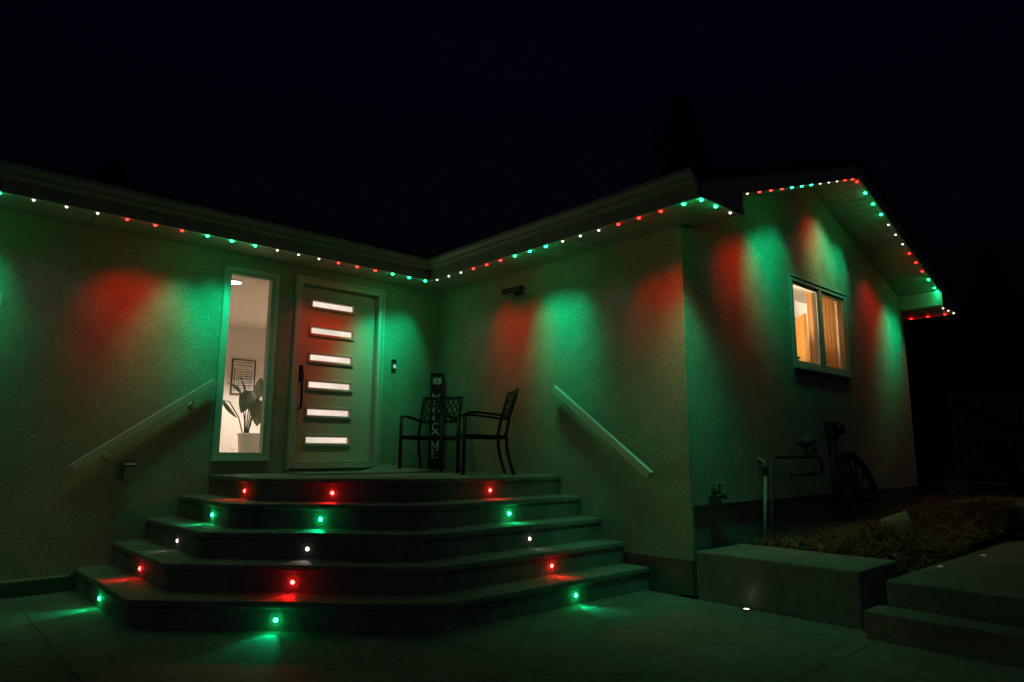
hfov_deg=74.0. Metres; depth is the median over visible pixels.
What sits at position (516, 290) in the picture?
wall fixture
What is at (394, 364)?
doorbell
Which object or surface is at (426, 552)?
porch stairs
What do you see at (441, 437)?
patio chair
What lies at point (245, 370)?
framed poster
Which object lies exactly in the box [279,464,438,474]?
door rug
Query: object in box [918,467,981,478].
stepping slab
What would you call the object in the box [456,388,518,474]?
patio chair
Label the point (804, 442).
gas meter
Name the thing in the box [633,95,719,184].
spruce tree
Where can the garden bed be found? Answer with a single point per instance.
(1012, 488)
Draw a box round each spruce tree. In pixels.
[86,152,131,184]
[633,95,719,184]
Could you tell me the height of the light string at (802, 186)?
0.929 m
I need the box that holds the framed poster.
[230,359,255,394]
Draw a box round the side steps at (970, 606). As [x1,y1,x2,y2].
[864,540,1023,668]
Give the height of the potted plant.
1.061 m
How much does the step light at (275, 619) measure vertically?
0.044 m
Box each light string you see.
[0,192,427,281]
[431,198,700,280]
[699,198,739,215]
[746,179,853,193]
[854,178,937,291]
[903,312,951,318]
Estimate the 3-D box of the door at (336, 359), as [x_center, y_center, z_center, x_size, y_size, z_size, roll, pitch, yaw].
[-2.040,0.395,7.917,0.981,2.006,0.124,9,-12,-42]
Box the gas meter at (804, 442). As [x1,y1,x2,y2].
[769,435,823,545]
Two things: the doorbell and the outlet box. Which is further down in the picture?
the outlet box
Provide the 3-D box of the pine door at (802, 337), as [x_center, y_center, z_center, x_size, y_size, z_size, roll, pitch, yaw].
[3.878,0.686,9.261,0.118,2.000,0.800,0,-9,5]
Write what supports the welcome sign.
on the porch stairs at (426, 552)
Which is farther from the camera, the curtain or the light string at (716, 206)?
the curtain
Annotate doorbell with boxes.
[391,359,396,369]
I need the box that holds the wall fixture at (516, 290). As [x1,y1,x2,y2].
[501,285,524,295]
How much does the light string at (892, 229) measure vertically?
0.946 m
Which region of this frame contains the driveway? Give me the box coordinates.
[0,590,1023,681]
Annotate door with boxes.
[294,285,375,462]
[795,314,809,361]
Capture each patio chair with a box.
[398,396,462,472]
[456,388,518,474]
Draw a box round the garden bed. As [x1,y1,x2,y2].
[756,477,1023,575]
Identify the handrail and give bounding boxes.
[69,378,218,471]
[550,385,653,478]
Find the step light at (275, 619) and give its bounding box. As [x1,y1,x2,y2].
[273,617,278,622]
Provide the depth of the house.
6.86 m
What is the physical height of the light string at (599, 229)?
0.028 m
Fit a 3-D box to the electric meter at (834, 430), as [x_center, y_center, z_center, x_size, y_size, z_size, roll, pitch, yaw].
[3.736,1.410,7.785,0.194,0.968,0.162,9,-12,-42]
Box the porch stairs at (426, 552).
[75,470,649,633]
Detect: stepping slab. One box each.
[914,481,1004,492]
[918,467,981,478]
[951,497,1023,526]
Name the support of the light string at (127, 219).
attached to the house
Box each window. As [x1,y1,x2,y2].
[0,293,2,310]
[210,265,279,460]
[788,273,854,378]
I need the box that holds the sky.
[0,0,1023,455]
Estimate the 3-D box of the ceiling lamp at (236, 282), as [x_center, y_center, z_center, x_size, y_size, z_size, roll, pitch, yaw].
[-3.529,-0.745,8.604,0.240,0.017,0.240,9,-12,-42]
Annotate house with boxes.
[0,155,959,597]
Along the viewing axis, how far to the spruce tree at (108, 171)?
19.62 m
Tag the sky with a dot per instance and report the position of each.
(431, 128)
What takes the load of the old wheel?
on the garden bed
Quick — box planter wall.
[697,544,897,630]
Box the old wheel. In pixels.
[836,452,882,528]
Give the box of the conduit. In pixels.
[757,457,767,544]
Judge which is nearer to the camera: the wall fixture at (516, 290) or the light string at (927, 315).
the wall fixture at (516, 290)
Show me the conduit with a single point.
(765, 470)
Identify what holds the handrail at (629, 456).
attached to the house
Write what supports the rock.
on the garden bed
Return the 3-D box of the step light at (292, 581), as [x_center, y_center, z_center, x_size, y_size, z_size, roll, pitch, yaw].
[-1.603,1.762,4.961,0.045,0.044,0.020,0,-9,3]
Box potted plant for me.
[223,376,262,451]
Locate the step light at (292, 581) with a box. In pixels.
[290,579,295,584]
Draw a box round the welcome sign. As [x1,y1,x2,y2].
[428,373,443,469]
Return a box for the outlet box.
[122,462,136,479]
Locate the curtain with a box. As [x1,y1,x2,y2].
[806,291,839,367]
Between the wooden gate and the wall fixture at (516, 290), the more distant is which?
the wooden gate
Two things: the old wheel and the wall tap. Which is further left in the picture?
the wall tap
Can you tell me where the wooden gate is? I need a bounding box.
[948,391,1023,480]
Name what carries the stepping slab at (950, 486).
on the back yard
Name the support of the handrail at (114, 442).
attached to the house
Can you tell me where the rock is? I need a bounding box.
[880,510,913,532]
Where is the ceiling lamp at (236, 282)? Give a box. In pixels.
[231,279,242,284]
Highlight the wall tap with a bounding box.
[708,482,727,498]
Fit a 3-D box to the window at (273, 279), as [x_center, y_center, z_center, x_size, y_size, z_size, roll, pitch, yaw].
[-2.834,0.243,7.223,0.618,2.035,0.165,9,-12,-42]
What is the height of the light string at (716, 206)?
0.028 m
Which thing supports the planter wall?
on the ground
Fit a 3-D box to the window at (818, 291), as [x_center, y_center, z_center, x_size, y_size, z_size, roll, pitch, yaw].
[3.663,-0.140,8.088,1.550,1.073,0.120,9,-12,-42]
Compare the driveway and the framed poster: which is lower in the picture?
the driveway
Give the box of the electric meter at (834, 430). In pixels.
[825,421,844,506]
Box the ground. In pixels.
[682,500,1023,598]
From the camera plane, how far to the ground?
9.79 m
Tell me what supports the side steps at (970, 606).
on the ground

